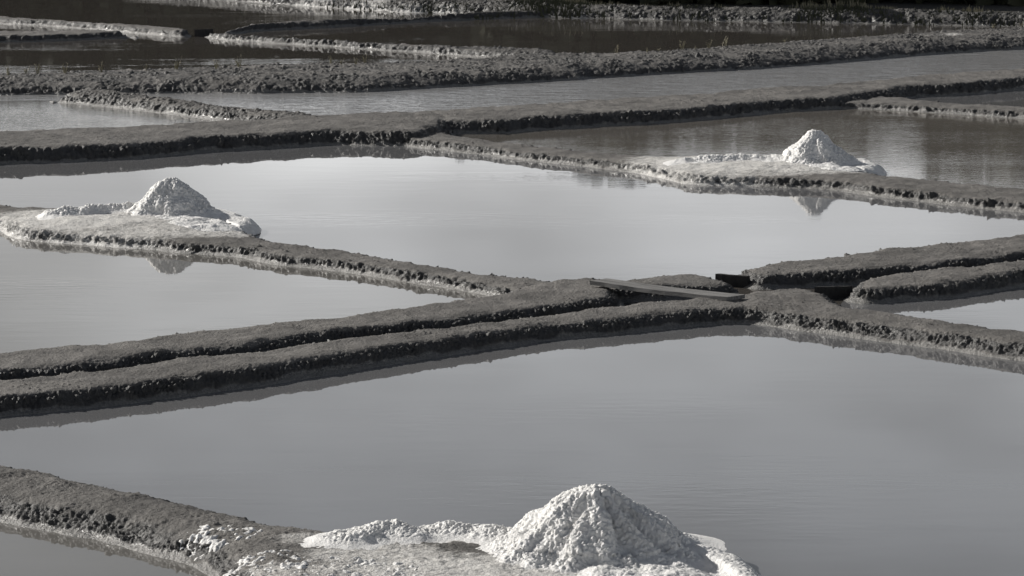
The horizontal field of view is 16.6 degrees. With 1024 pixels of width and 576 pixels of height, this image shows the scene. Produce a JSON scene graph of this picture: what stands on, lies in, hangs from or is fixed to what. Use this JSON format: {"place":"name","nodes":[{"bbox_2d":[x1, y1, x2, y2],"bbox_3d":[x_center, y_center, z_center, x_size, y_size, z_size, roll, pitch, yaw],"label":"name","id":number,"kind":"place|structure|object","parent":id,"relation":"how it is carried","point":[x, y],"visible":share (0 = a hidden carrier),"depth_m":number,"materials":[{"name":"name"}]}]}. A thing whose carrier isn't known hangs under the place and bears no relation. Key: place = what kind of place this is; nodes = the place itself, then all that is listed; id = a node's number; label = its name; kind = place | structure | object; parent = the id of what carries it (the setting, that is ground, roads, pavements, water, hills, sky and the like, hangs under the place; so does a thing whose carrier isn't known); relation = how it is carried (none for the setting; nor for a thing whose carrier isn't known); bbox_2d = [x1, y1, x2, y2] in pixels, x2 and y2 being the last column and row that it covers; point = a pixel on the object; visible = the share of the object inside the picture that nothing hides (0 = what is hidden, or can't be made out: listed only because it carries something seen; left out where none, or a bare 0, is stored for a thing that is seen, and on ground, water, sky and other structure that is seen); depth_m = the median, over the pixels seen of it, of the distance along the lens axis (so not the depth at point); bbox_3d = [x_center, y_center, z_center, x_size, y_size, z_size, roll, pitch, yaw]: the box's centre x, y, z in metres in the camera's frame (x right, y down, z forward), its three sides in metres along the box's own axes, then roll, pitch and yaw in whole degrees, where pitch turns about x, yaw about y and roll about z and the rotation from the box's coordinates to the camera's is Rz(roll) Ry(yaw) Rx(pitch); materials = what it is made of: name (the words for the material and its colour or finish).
{"place":"outdoors","nodes":[
{"label":"outdoors","id":0,"kind":"place"},
{"bbox_2d":[0,24,194,34],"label":"pond","id":1,"kind":"structure","parent":0,"point":[5,27],"depth_m":66.90,"materials":[{"name":"liquid"}]},
{"bbox_2d":[0,522,207,575],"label":"pond","id":2,"kind":"structure","parent":0,"point":[24,551],"depth_m":21.12,"materials":[{"name":"liquid"}]},
{"bbox_2d":[0,101,214,130],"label":"pond","id":3,"kind":"structure","parent":0,"point":[26,115],"depth_m":49.05,"materials":[{"name":"liquid"}]},
{"bbox_2d":[174,60,178,68],"bbox_3d":[-5.185,-3.506,54.707,0.185,0.224,0.128,3,9,21],"label":"dry weed","id":4,"kind":"object","parent":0,"point":[176,64],"visible":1,"depth_m":54.72,"materials":[{"name":"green plant"}]},
{"bbox_2d":[0,0,445,33],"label":"pond","id":5,"kind":"structure","parent":0,"point":[216,16],"depth_m":71.27,"materials":[{"name":"liquid"}]},
{"bbox_2d":[0,35,475,73],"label":"pond","id":6,"kind":"structure","parent":0,"point":[153,52],"depth_m":60.47,"materials":[{"name":"liquid"}]},
{"bbox_2d":[234,55,241,66],"bbox_3d":[-4.288,-3.549,55.023,0.148,0.209,0.154,5,9,31],"label":"dry weed","id":7,"kind":"object","parent":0,"point":[238,63],"visible":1,"depth_m":55.04,"materials":[{"name":"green plant"}]},
{"bbox_2d":[0,231,484,353],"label":"pond","id":8,"kind":"structure","parent":0,"point":[52,295],"depth_m":32.04,"materials":[{"name":"liquid"}]},
{"bbox_2d":[0,324,1023,575],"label":"pond","id":9,"kind":"structure","parent":0,"point":[764,450],"depth_m":24.77,"materials":[{"name":"liquid"}]},
{"bbox_2d":[0,145,1023,281],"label":"pond","id":10,"kind":"structure","parent":0,"point":[478,214],"depth_m":38.35,"materials":[{"name":"liquid"}]},
{"bbox_2d":[0,50,1023,114],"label":"pond","id":11,"kind":"structure","parent":0,"point":[449,98],"depth_m":53.72,"materials":[{"name":"liquid"}]},
{"bbox_2d":[218,18,1012,53],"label":"pond","id":12,"kind":"structure","parent":0,"point":[566,35],"depth_m":65.56,"materials":[{"name":"liquid"}]},
{"bbox_2d":[452,103,1023,188],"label":"pond","id":13,"kind":"structure","parent":0,"point":[966,149],"depth_m":46.01,"materials":[{"name":"liquid"}]},
{"bbox_2d":[624,286,856,305],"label":"ditch water","id":14,"kind":"structure","parent":0,"point":[838,301],"depth_m":32.23,"materials":[{"name":"black liquid"}]},
{"bbox_2d":[523,0,1023,12],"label":"meadow","id":15,"kind":"structure","parent":0,"point":[927,5],"depth_m":71.60,"materials":[{"name":"black plant"}]},
{"bbox_2d":[535,0,1023,6],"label":"woodland","id":16,"kind":"object","parent":15,"relation":"on","point":[1012,3],"visible":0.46,"depth_m":71.95,"materials":[{"name":"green plant"}]},
{"bbox_2d":[840,287,1023,330],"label":"pond","id":17,"kind":"structure","parent":0,"point":[1003,309],"depth_m":31.19,"materials":[{"name":"liquid"}]},
{"bbox_2d":[909,90,1023,106],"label":"pond","id":18,"kind":"structure","parent":0,"point":[1011,98],"depth_m":52.01,"materials":[{"name":"liquid"}]},
{"label":"ground","id":19,"kind":"structure","parent":0,"visible":0},
{"bbox_2d":[0,30,138,41],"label":"mud spit","id":20,"kind":"structure","parent":19,"relation":"on","point":[29,36],"depth_m":63.92,"materials":[{"name":"grey soil"}]},
{"bbox_2d":[0,16,190,36],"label":"mud bank","id":21,"kind":"structure","parent":19,"relation":"on","point":[154,30],"depth_m":66.51,"materials":[{"name":"grey soil"}]},
{"bbox_2d":[49,87,310,120],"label":"mud spit","id":22,"kind":"structure","parent":19,"relation":"on","point":[94,96],"depth_m":49.78,"materials":[{"name":"grey soil"}]},
{"bbox_2d":[194,29,213,36],"bbox_3d":[-5.662,-4.648,64.785,0.367,0.240,0.032,-2,8,-12],"label":"sluice board","id":23,"kind":"object","parent":19,"relation":"on","point":[202,32],"visible":0.63,"depth_m":64.76,"materials":[{"name":"black wood"}]},
{"bbox_2d":[0,111,455,164],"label":"mud bank","id":24,"kind":"structure","parent":19,"relation":"on","point":[394,128],"depth_m":44.97,"materials":[{"name":"grey soil"}]},
{"bbox_2d":[0,205,549,295],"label":"mud bank","id":25,"kind":"structure","parent":19,"relation":"on","point":[127,230],"depth_m":34.90,"materials":[{"name":"grey soil"}]},
{"bbox_2d":[35,177,261,235],"bbox_3d":[-3.748,-0.886,36.816,2.660,0.517,1.913,3,9,21],"label":"salt heap","id":26,"kind":"object","parent":25,"relation":"on","point":[178,202],"visible":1,"depth_m":36.64,"materials":[{"name":"white"}]},
{"bbox_2d":[0,278,624,379],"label":"mud bank","id":27,"kind":"structure","parent":19,"relation":"on","point":[560,296],"depth_m":29.15,"materials":[{"name":"grey soil"}]},
{"bbox_2d":[0,465,638,575],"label":"mud bank","id":28,"kind":"structure","parent":19,"relation":"on","point":[135,521],"depth_m":21.27,"materials":[{"name":"grey soil"}]},
{"bbox_2d":[179,524,261,560],"bbox_3d":[-1.766,1.539,21.121,0.525,0.163,0.469,0,8,0],"label":"salt patch","id":29,"kind":"object","parent":28,"relation":"on","point":[215,545],"visible":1,"depth_m":21.10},
{"bbox_2d":[223,550,308,575],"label":"salt patch","id":30,"kind":"object","parent":28,"relation":"on","point":[246,560],"visible":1,"depth_m":20.38,"materials":[{"name":"white"}]},
{"bbox_2d":[285,556,416,575],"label":"salt patch","id":31,"kind":"object","parent":28,"relation":"on","point":[359,561],"visible":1,"depth_m":20.18,"materials":[{"name":"white"}]},
{"bbox_2d":[299,484,759,575],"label":"salt heap","id":32,"kind":"object","parent":28,"relation":"on","point":[595,530],"visible":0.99,"depth_m":20.42,"materials":[{"name":"white"}]},
{"bbox_2d":[205,33,555,57],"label":"mud bank","id":33,"kind":"structure","parent":19,"relation":"on","point":[479,51],"depth_m":61.19,"materials":[{"name":"grey soil"}]},
{"bbox_2d":[223,9,543,33],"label":"mud bank","id":34,"kind":"structure","parent":19,"relation":"on","point":[324,23],"depth_m":67.84,"materials":[{"name":"grey soil"}]},
{"bbox_2d":[0,294,780,416],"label":"mud bank","id":35,"kind":"structure","parent":19,"relation":"on","point":[178,377],"depth_m":27.94,"materials":[{"name":"grey soil"}]},
{"bbox_2d":[590,278,744,300],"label":"plank bridge","id":36,"kind":"structure","parent":35,"relation":"on","point":[650,288],"depth_m":31.18,"materials":[{"name":"grey wood"}]},
{"bbox_2d":[0,27,1023,94],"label":"mud bank","id":37,"kind":"structure","parent":19,"relation":"on","point":[318,77],"depth_m":55.33,"materials":[{"name":"grey soil"}]},
{"bbox_2d":[225,0,1023,26],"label":"mud bank","id":38,"kind":"structure","parent":19,"relation":"on","point":[775,13],"depth_m":69.28,"materials":[{"name":"grey soil"}]},
{"bbox_2d":[320,0,1022,26],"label":"bank scrub","id":39,"kind":"object","parent":38,"relation":"on","point":[556,3],"visible":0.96,"depth_m":69.44,"materials":[{"name":"grey plant"}]},
{"bbox_2d":[609,274,738,302],"bbox_3d":[1.529,0.027,32.127,1.422,0.250,1.324,-1,8,-9],"label":"mud mound","id":40,"kind":"object","parent":19,"relation":"on","point":[693,281],"visible":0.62,"depth_m":31.82,"materials":[{"name":"grey soil"}]},
{"bbox_2d":[403,130,1023,212],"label":"mud bank","id":41,"kind":"structure","parent":19,"relation":"on","point":[752,173],"depth_m":40.87,"materials":[{"name":"grey soil"}]},
{"bbox_2d":[663,129,886,175],"bbox_3d":[3.039,-1.616,41.906,2.868,0.520,1.919,0,8,0],"label":"salt heap","id":42,"kind":"object","parent":41,"relation":"on","point":[815,148],"visible":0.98,"depth_m":41.86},
{"bbox_2d":[418,68,1023,133],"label":"mud bank","id":43,"kind":"structure","parent":19,"relation":"on","point":[626,111],"depth_m":49.46,"materials":[{"name":"grey soil"}]},
{"bbox_2d":[715,273,749,287],"bbox_3d":[2.046,-0.018,32.544,0.346,0.213,0.050,4,9,25],"label":"sluice board","id":44,"kind":"object","parent":19,"relation":"on","point":[742,281],"visible":0.5,"depth_m":32.51,"materials":[{"name":"black wood"}]},
{"bbox_2d":[814,286,852,298],"bbox_3d":[2.915,0.089,31.799,0.392,0.213,0.034,-2,8,-13],"label":"sluice board","id":45,"kind":"object","parent":19,"relation":"on","point":[833,292],"visible":0.53,"depth_m":31.78,"materials":[{"name":"black wood"}]},
{"bbox_2d":[739,234,1023,289],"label":"mud bank","id":46,"kind":"structure","parent":19,"relation":"on","point":[856,269],"depth_m":33.13,"materials":[{"name":"grey soil"}]},
{"bbox_2d":[741,288,1023,361],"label":"mud bank","id":47,"kind":"structure","parent":19,"relation":"on","point":[802,310],"depth_m":29.58,"materials":[{"name":"grey soil"}]},
{"bbox_2d":[840,95,1023,118],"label":"mud bank","id":48,"kind":"structure","parent":19,"relation":"on","point":[879,102],"depth_m":49.91,"materials":[{"name":"grey soil"}]},
{"bbox_2d":[843,259,1023,304],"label":"mud bank","id":49,"kind":"structure","parent":19,"relation":"on","point":[942,283],"depth_m":32.03,"materials":[{"name":"grey soil"}]}
]}

